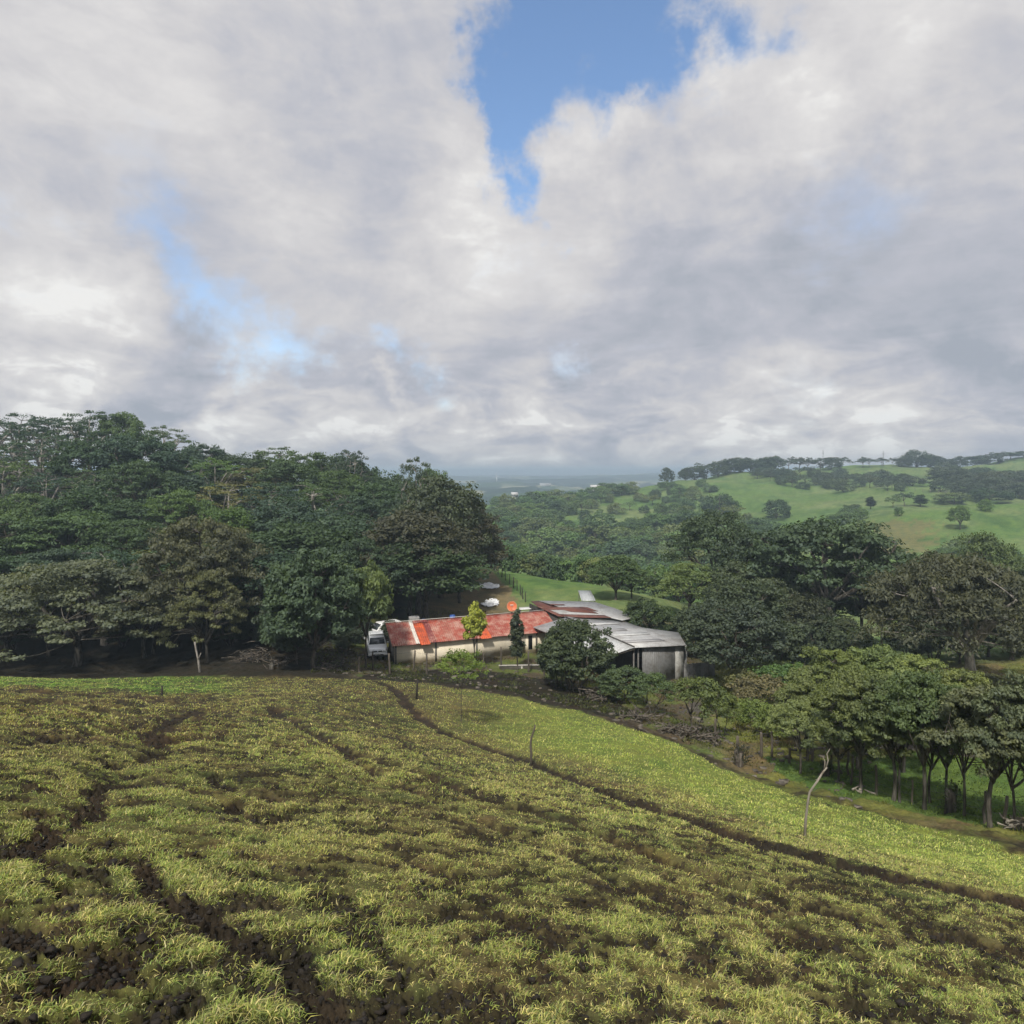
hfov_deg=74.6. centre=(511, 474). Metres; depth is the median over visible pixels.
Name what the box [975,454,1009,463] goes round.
crest tree
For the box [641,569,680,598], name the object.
valley tree
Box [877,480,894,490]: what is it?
valley tree
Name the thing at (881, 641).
valley tree
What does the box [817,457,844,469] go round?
crest tree
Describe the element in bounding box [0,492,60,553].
forest tree
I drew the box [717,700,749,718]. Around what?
bush
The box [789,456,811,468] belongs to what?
crest tree
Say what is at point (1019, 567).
valley tree
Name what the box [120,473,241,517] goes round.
forest tree
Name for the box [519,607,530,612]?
pen shelter
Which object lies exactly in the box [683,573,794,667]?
round tree
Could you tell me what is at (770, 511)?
hill tree
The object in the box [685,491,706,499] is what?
shrub
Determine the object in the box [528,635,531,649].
doorway
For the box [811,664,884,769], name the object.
hedge tree
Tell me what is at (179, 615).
umbrella tree
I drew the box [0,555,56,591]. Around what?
forest tree
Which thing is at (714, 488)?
shrub
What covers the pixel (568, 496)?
valley tree
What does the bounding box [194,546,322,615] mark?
forest tree
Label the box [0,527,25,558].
forest tree
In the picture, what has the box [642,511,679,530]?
valley tree
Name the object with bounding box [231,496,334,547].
forest tree
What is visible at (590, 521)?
valley tree
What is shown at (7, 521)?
forest tree
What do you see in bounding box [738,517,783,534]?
valley tree
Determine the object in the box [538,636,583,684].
bush
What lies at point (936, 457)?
crest tree
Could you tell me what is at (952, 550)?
valley tree
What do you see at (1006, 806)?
wire fence
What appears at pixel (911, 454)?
crest tree
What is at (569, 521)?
valley tree
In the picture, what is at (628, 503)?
valley tree
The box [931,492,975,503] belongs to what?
hill tree
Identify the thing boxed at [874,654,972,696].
hedge tree
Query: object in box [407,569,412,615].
bare tree
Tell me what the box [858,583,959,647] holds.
valley tree
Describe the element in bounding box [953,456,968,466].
crest tree
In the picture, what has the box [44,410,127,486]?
forest tree
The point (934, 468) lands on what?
valley tree
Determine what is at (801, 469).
valley tree
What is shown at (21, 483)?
forest tree
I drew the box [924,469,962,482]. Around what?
valley tree
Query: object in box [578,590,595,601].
tin hut
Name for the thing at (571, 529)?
valley tree
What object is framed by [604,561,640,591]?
valley tree
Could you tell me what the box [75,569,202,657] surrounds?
umbrella tree
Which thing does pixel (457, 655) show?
young tree
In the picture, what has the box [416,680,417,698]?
short post
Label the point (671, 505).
valley tree
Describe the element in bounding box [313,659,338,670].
branch pile
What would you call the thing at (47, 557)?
forest tree
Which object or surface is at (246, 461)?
forest tree
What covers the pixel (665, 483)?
shrub
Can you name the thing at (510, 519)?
valley tree
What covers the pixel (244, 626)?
bush
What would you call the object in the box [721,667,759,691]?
bush
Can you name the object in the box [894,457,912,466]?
crest tree
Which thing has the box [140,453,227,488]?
forest tree
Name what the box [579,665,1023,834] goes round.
grass
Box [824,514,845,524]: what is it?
bush
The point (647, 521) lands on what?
valley tree
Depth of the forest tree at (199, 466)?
109.82 m
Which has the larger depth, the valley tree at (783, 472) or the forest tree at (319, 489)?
the valley tree at (783, 472)
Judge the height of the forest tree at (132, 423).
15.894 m
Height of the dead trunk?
2.719 m
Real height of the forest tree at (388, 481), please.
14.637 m
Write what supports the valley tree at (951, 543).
on the ground at (918, 529)
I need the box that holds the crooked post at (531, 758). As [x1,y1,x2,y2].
[529,725,535,764]
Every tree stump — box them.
[728,742,757,767]
[817,758,836,776]
[936,777,972,813]
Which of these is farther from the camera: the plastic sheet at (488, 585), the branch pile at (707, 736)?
the plastic sheet at (488, 585)
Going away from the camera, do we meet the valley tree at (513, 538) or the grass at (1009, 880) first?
the grass at (1009, 880)
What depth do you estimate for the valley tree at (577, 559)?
106.37 m
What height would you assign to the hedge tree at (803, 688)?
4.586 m
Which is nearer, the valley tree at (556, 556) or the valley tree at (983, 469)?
the valley tree at (556, 556)
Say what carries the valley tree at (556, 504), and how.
on the ground at (918, 529)
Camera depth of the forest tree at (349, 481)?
108.72 m
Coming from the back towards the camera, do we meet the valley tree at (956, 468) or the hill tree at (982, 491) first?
the valley tree at (956, 468)
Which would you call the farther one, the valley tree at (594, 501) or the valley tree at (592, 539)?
the valley tree at (594, 501)
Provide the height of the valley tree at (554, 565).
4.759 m
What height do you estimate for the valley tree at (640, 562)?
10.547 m
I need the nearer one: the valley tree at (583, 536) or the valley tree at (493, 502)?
the valley tree at (583, 536)
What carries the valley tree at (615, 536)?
on the ground at (918, 529)
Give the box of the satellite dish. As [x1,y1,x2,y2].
[507,601,516,610]
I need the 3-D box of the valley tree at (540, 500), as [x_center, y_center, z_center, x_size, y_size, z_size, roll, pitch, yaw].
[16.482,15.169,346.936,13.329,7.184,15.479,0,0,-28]
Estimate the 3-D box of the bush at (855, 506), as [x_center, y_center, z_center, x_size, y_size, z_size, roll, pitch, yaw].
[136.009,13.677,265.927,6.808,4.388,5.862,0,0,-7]
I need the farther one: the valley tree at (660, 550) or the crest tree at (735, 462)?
the crest tree at (735, 462)
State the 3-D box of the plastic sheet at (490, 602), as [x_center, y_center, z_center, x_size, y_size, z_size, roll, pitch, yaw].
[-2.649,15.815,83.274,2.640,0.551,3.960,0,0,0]
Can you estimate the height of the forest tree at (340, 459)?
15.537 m
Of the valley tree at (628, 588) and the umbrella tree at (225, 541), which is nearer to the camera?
the umbrella tree at (225, 541)
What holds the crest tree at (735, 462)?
on the ground at (918, 529)
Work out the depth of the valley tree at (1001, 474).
347.46 m
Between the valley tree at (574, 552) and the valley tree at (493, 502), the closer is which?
the valley tree at (574, 552)
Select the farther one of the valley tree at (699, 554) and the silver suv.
the valley tree at (699, 554)
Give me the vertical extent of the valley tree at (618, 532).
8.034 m
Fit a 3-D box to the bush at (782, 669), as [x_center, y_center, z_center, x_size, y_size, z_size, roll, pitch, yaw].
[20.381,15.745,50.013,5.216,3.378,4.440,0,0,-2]
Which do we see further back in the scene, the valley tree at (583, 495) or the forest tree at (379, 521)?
the valley tree at (583, 495)
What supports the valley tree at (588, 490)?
on the ground at (918, 529)
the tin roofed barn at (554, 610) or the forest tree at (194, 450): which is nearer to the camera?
the tin roofed barn at (554, 610)
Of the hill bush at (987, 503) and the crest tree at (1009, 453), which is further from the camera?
the crest tree at (1009, 453)
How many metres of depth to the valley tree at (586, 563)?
104.84 m
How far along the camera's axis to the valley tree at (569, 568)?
107.55 m
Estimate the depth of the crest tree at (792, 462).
458.55 m
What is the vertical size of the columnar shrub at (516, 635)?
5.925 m
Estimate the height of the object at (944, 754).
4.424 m
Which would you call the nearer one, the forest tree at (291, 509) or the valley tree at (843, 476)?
the forest tree at (291, 509)
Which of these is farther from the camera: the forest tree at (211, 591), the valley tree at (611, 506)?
the valley tree at (611, 506)
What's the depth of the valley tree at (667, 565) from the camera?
175.25 m
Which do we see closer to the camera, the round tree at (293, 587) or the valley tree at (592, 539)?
the round tree at (293, 587)
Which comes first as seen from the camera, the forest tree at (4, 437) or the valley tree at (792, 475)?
the forest tree at (4, 437)
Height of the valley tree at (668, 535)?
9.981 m
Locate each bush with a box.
[32,627,58,642]
[105,621,138,646]
[212,616,252,645]
[237,591,263,613]
[246,612,258,630]
[248,624,262,641]
[329,626,363,651]
[355,618,375,642]
[378,620,394,640]
[535,617,618,691]
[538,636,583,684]
[593,664,648,702]
[622,597,673,630]
[670,604,720,656]
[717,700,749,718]
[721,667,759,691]
[725,674,786,703]
[734,697,771,729]
[747,661,803,690]
[750,705,797,738]
[758,617,802,659]
[772,687,814,722]
[783,616,829,661]
[793,661,829,683]
[794,481,810,488]
[803,614,844,654]
[821,617,877,651]
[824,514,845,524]
[824,626,883,655]
[831,511,860,523]
[835,507,855,515]
[839,505,853,511]
[851,504,861,510]
[852,507,868,518]
[881,615,939,656]
[893,507,904,515]
[902,611,960,658]
[932,624,995,663]
[959,618,1022,656]
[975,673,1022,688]
[976,499,995,511]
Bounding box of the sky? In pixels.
[0,0,1023,475]
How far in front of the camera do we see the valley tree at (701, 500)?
333.06 m
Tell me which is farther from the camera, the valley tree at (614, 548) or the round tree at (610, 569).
the valley tree at (614, 548)
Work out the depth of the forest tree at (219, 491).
97.55 m
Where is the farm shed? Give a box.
[385,610,551,663]
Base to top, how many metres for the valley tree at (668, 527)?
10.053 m
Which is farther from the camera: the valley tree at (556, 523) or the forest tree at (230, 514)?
the valley tree at (556, 523)
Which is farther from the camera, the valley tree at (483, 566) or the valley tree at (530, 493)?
the valley tree at (530, 493)
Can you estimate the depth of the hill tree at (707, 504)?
297.39 m
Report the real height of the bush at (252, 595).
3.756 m
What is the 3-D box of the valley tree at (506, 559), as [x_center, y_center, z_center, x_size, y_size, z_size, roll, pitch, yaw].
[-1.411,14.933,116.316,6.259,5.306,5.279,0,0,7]
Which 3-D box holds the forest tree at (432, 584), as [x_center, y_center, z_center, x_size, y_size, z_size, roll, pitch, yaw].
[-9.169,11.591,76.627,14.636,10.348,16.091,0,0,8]
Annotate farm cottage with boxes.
[510,492,518,497]
[539,483,550,485]
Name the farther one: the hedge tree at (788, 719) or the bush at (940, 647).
the bush at (940, 647)
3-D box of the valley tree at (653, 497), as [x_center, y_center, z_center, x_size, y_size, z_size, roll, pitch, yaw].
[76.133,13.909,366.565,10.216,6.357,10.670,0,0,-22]
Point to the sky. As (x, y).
(461, 237)
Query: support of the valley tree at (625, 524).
on the ground at (918, 529)
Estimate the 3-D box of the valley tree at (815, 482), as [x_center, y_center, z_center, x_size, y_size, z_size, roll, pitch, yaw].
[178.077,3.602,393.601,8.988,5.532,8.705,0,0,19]
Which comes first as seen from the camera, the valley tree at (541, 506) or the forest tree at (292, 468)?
the forest tree at (292, 468)
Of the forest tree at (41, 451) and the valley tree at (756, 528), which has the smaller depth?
the forest tree at (41, 451)
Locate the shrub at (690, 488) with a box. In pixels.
[687,486,700,491]
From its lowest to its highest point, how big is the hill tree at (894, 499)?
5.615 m
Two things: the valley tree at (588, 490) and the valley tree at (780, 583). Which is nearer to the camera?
the valley tree at (780, 583)
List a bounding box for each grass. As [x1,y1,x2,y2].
[0,676,1023,888]
[310,605,794,751]
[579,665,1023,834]
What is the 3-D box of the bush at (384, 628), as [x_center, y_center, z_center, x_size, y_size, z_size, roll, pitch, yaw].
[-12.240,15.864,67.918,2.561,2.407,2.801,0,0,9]
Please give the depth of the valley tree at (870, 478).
342.83 m
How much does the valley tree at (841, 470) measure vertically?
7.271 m
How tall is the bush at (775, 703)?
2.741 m
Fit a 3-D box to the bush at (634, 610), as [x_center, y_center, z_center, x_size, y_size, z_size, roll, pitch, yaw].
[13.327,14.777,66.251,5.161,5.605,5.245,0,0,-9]
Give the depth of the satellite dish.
67.26 m
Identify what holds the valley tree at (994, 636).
on the ground at (918, 529)
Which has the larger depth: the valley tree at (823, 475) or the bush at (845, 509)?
the valley tree at (823, 475)
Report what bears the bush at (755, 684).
on the ground at (918, 529)
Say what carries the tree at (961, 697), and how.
on the ground at (918, 529)
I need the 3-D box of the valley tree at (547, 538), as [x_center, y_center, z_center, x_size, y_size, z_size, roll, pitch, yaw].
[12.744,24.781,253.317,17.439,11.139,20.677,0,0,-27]
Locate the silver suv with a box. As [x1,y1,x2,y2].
[367,630,388,657]
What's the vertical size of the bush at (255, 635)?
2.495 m
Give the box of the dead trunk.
[194,642,200,672]
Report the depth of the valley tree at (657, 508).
324.82 m
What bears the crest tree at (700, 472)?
on the ground at (918, 529)
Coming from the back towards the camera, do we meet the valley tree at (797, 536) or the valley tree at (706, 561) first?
the valley tree at (706, 561)
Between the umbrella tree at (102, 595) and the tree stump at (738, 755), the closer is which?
the tree stump at (738, 755)
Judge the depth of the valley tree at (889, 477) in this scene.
371.85 m
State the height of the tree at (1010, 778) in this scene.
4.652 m
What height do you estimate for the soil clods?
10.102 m
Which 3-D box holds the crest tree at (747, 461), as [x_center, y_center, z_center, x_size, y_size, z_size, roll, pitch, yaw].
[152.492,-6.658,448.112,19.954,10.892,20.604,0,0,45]
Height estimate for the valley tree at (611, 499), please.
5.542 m
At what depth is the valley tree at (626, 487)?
401.13 m
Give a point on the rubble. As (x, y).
(782, 782)
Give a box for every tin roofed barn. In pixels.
[529,601,632,621]
[533,616,714,680]
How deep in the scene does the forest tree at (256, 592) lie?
64.98 m
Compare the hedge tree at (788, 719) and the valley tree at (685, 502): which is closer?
the hedge tree at (788, 719)
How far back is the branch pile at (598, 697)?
45.36 m
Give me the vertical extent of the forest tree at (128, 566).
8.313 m
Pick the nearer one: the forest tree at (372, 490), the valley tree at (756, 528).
the forest tree at (372, 490)
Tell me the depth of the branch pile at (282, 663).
54.06 m
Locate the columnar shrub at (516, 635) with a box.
[508,609,525,669]
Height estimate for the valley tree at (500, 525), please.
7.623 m
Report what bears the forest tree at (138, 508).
on the ground at (918, 529)
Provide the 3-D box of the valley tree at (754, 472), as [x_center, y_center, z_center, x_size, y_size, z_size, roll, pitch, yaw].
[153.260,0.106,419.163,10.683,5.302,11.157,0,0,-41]
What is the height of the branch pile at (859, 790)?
0.247 m
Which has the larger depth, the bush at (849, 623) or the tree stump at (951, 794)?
the bush at (849, 623)
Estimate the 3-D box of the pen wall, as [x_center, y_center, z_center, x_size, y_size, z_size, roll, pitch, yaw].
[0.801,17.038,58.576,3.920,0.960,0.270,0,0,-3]
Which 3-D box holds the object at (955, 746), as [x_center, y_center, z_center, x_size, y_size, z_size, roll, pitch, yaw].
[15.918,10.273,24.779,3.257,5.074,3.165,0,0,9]
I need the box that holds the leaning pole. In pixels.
[804,749,829,835]
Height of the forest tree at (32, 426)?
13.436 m
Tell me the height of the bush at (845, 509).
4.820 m
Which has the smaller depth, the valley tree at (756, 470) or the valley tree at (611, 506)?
the valley tree at (611, 506)
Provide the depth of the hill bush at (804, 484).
371.25 m
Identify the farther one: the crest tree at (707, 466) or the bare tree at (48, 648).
the crest tree at (707, 466)
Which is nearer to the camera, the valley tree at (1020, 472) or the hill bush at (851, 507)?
the hill bush at (851, 507)
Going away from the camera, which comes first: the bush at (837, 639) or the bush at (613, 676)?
the bush at (613, 676)
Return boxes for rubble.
[323,647,882,808]
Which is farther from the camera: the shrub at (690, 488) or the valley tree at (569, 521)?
the shrub at (690, 488)
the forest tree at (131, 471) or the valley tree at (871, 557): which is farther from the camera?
the forest tree at (131, 471)
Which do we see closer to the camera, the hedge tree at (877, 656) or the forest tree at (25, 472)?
the hedge tree at (877, 656)
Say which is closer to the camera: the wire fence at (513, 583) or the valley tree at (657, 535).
the wire fence at (513, 583)
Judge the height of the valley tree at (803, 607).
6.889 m
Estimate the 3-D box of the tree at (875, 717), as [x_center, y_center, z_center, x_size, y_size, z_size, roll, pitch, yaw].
[14.592,10.355,26.144,3.723,5.418,4.143,0,0,34]
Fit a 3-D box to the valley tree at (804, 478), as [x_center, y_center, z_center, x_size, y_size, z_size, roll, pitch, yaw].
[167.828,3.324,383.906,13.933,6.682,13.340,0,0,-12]
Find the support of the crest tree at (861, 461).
on the ground at (918, 529)
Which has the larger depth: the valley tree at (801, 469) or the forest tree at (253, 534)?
the valley tree at (801, 469)
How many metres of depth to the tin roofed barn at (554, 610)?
68.63 m
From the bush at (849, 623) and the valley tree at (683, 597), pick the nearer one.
the bush at (849, 623)
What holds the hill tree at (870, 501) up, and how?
on the ground at (918, 529)
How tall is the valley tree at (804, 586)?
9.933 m
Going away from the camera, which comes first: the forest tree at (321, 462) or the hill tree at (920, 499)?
the forest tree at (321, 462)
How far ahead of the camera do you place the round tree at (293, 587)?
51.08 m
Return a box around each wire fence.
[358,647,544,675]
[491,564,525,601]
[714,718,849,776]
[850,755,1023,824]
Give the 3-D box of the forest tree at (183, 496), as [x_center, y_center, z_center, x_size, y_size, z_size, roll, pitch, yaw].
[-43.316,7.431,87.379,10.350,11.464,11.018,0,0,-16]
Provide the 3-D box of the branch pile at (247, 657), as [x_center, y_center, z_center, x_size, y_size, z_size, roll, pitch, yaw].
[-22.336,15.130,56.649,4.043,2.272,4.404,0,0,-24]
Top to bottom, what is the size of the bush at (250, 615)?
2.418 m
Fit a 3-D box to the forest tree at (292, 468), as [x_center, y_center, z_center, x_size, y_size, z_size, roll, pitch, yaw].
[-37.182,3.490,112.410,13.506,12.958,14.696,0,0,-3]
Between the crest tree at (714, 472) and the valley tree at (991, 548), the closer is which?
the valley tree at (991, 548)
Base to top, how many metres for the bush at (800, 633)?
4.616 m
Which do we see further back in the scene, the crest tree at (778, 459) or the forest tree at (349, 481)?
the crest tree at (778, 459)
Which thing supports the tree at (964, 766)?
on the ground at (918, 529)
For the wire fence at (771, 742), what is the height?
2.244 m
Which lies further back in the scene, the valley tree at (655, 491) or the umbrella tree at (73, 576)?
the valley tree at (655, 491)
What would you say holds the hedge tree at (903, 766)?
on the ground at (918, 529)
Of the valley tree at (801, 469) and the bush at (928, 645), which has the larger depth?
the valley tree at (801, 469)
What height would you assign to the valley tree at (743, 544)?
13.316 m
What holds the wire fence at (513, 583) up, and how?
on the ground at (918, 529)
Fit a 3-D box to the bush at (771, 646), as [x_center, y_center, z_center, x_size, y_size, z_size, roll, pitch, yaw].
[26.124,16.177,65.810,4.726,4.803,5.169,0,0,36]
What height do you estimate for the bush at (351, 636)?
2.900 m
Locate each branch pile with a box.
[221,641,273,662]
[263,653,301,668]
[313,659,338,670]
[578,688,606,701]
[618,701,662,724]
[640,718,713,738]
[678,722,725,745]
[851,786,875,794]
[997,809,1023,830]
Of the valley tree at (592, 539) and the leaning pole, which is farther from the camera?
the valley tree at (592, 539)
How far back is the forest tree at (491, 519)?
91.56 m
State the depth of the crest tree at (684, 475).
436.11 m
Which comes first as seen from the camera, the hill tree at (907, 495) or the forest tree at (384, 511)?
the forest tree at (384, 511)
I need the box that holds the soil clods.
[0,689,1023,1023]
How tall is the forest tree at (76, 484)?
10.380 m
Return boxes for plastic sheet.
[480,582,499,588]
[480,598,499,606]
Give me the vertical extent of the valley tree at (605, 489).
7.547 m
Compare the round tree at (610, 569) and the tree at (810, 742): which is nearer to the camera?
the tree at (810, 742)
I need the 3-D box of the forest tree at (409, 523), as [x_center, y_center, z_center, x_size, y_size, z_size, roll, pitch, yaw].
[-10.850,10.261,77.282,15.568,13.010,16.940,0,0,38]
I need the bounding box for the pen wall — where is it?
[499,664,541,669]
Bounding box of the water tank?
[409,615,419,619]
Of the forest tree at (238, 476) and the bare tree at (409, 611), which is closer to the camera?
the bare tree at (409, 611)
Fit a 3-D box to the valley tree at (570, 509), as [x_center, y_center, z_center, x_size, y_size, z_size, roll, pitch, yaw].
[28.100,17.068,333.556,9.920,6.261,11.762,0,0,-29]
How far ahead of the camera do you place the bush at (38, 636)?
63.15 m
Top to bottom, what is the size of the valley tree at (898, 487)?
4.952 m
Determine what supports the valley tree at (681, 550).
on the ground at (918, 529)
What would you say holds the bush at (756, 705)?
on the ground at (918, 529)
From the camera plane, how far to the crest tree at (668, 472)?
432.35 m
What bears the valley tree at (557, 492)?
on the ground at (918, 529)
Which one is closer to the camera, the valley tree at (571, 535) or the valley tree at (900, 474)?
the valley tree at (571, 535)
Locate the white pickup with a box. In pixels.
[361,619,398,638]
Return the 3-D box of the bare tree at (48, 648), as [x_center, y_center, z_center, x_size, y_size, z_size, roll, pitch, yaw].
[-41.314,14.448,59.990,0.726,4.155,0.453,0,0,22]
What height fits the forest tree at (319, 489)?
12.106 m
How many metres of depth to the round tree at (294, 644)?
53.19 m
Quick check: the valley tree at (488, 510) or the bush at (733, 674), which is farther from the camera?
the valley tree at (488, 510)
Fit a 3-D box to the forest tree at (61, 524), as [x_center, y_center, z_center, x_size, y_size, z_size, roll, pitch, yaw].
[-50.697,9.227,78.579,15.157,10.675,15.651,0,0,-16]
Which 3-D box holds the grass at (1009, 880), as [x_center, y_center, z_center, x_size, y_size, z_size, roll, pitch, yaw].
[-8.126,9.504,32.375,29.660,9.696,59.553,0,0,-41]
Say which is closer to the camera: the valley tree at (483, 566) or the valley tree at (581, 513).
the valley tree at (483, 566)
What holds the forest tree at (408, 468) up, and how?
on the ground at (918, 529)
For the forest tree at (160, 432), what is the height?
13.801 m
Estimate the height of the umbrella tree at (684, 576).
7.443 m
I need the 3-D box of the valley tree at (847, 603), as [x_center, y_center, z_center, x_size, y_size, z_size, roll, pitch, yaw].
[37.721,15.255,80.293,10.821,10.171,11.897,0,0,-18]
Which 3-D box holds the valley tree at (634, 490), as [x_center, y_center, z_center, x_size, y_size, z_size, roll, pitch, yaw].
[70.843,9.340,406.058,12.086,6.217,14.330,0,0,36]
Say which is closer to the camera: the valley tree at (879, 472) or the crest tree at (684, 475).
the valley tree at (879, 472)
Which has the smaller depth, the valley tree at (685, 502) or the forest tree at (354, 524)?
the forest tree at (354, 524)
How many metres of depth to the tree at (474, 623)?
58.16 m
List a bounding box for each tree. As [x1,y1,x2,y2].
[0,412,58,476]
[0,424,32,445]
[0,433,89,495]
[0,446,49,498]
[0,460,51,538]
[0,472,93,504]
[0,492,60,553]
[0,510,80,560]
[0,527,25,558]
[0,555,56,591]
[0,558,173,666]
[0,572,77,661]
[2,418,96,483]
[2,547,92,610]
[3,508,143,589]
[19,486,133,551]
[39,546,155,645]
[40,438,144,493]
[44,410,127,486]
[46,613,53,657]
[50,468,128,508]
[71,518,168,560]
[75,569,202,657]
[80,430,200,495]
[81,411,148,443]
[81,550,196,626]
[82,497,186,551]
[88,458,192,511]
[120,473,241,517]
[127,514,273,651]
[129,521,249,567]
[136,425,191,494]
[138,488,220,527]
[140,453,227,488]
[151,624,155,654]
[152,569,248,662]
[159,545,256,627]
[175,441,229,491]
[180,457,260,500]
[180,483,273,522]
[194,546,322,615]
[197,506,265,546]
[204,531,294,581]
[209,452,271,504]
[215,466,297,508]
[229,482,314,521]
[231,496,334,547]
[243,458,326,506]
[245,563,330,605]
[248,446,315,515]
[250,521,366,572]
[251,601,337,664]
[257,546,373,668]
[259,481,356,524]
[283,514,398,568]
[289,451,340,487]
[296,469,368,507]
[317,495,386,520]
[323,453,379,501]
[326,481,407,506]
[328,450,376,497]
[333,537,414,591]
[333,559,394,666]
[344,469,419,498]
[345,508,481,614]
[349,516,431,592]
[361,531,491,618]
[364,496,426,527]
[392,473,496,597]
[394,456,435,508]
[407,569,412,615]
[411,467,454,491]
[431,496,503,555]
[431,512,510,592]
[432,648,489,721]
[457,592,461,602]
[460,600,488,657]
[479,539,510,569]
[484,508,498,513]
[485,549,519,572]
[489,496,504,506]
[492,521,507,535]
[495,516,521,533]
[498,493,516,504]
[498,529,521,541]
[500,516,521,529]
[501,544,529,573]
[506,505,525,515]
[507,526,530,542]
[511,516,556,536]
[512,553,547,576]
[515,495,526,502]
[515,496,534,507]
[523,526,568,552]
[524,543,547,556]
[525,491,541,500]
[526,553,557,577]
[529,497,554,509]
[529,502,547,514]
[532,491,547,499]
[534,520,568,534]
[536,553,572,572]
[540,557,574,580]
[543,500,565,510]
[546,489,569,500]
[551,559,586,581]
[554,530,587,549]
[557,547,580,558]
[558,503,578,514]
[560,494,576,500]
[562,554,597,583]
[563,491,577,500]
[563,520,575,527]
[566,525,590,533]
[569,536,606,551]
[572,532,591,544]
[573,491,588,499]
[575,524,610,537]
[576,557,605,585]
[577,509,589,522]
[577,513,624,536]
[577,544,610,557]
[584,487,599,496]
[584,499,600,507]
[587,554,649,599]
[591,486,611,494]
[597,482,615,491]
[598,537,655,561]
[600,526,639,540]
[603,534,637,553]
[604,494,614,501]
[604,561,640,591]
[606,502,625,513]
[611,484,630,495]
[612,521,642,530]
[613,567,650,598]
[619,485,639,494]
[622,500,636,509]
[622,569,656,593]
[625,482,640,488]
[626,517,662,529]
[628,542,658,562]
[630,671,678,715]
[631,554,665,568]
[632,563,667,596]
[633,492,647,500]
[634,534,658,553]
[638,505,650,511]
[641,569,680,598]
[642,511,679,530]
[642,559,703,597]
[643,531,674,544]
[643,562,718,608]
[645,495,660,504]
[648,489,661,497]
[652,503,668,513]
[652,542,678,554]
[656,530,694,549]
[658,467,674,481]
[658,563,698,602]
[660,509,784,571]
[660,522,693,539]
[661,496,670,502]
[666,502,680,512]
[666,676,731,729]
[670,485,687,495]
[670,509,704,526]
[672,544,711,556]
[675,549,719,565]
[677,497,698,507]
[678,468,694,479]
[678,596,796,687]
[679,466,707,479]
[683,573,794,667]
[693,463,719,479]
[695,559,766,608]
[696,537,718,563]
[697,495,712,502]
[698,492,741,513]
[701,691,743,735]
[704,529,792,598]
[708,461,728,476]
[715,523,771,538]
[718,458,742,473]
[720,504,745,511]
[728,457,754,471]
[733,515,934,618]
[735,457,768,470]
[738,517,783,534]
[741,512,754,521]
[743,562,837,616]
[744,577,810,649]
[749,468,761,474]
[749,471,763,478]
[753,457,777,466]
[761,499,793,518]
[763,455,785,467]
[763,466,781,474]
[764,698,841,773]
[767,674,833,760]
[769,592,838,653]
[772,467,792,476]
[773,476,787,484]
[779,458,799,467]
[782,475,800,482]
[784,646,878,748]
[785,473,800,482]
[787,560,871,617]
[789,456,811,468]
[789,467,809,475]
[800,457,816,464]
[800,475,819,481]
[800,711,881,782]
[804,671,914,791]
[805,469,820,476]
[808,477,821,484]
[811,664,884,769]
[812,458,833,470]
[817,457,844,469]
[819,473,835,482]
[819,478,842,488]
[822,542,894,647]
[832,467,848,474]
[832,479,856,491]
[834,457,853,467]
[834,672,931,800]
[836,473,856,479]
[847,473,861,479]
[847,643,918,746]
[848,549,1023,672]
[851,477,866,486]
[855,457,866,463]
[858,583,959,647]
[860,458,878,466]
[860,474,880,486]
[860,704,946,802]
[864,469,893,479]
[864,496,877,508]
[864,592,888,645]
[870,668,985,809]
[872,479,887,486]
[873,666,921,772]
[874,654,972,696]
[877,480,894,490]
[884,496,901,503]
[885,475,897,481]
[891,473,913,482]
[891,492,914,505]
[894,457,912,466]
[894,482,907,490]
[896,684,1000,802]
[898,449,933,467]
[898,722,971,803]
[899,474,928,485]
[912,494,929,506]
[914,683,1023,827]
[916,454,946,467]
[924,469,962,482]
[925,458,959,466]
[926,466,949,476]
[928,479,954,491]
[928,547,953,555]
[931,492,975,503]
[932,668,992,695]
[934,461,953,469]
[934,545,993,561]
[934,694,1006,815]
[935,535,986,554]
[944,466,964,475]
[944,505,971,529]
[946,469,974,481]
[946,480,976,493]
[948,458,963,462]
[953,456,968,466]
[953,530,1023,566]
[958,456,991,465]
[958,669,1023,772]
[966,487,1017,500]
[967,467,993,479]
[968,612,1023,659]
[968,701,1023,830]
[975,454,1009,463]
[983,452,1014,457]
[990,471,1010,483]
[993,451,1023,458]
[995,562,1023,576]
[1006,470,1023,482]
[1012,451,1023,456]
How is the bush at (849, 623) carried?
on the ground at (918, 529)
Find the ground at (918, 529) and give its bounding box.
[0,457,1023,1023]
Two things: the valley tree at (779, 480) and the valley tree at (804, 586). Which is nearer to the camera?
the valley tree at (804, 586)
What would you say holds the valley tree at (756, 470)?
on the ground at (918, 529)
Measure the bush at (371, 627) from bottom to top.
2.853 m
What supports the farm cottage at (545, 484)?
on the ground at (918, 529)
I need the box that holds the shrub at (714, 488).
[701,485,720,491]
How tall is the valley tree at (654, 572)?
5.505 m
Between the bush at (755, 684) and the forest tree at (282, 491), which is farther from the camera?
the forest tree at (282, 491)
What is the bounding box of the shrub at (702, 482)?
[694,479,708,485]
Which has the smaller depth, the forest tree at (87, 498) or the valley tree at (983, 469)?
the forest tree at (87, 498)
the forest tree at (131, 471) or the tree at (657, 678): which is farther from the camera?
the forest tree at (131, 471)
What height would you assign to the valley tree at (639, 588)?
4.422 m
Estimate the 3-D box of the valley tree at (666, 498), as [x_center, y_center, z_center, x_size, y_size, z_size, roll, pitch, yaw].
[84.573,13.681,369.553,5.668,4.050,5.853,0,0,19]
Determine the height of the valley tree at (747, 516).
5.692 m
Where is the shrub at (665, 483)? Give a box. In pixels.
[656,481,676,489]

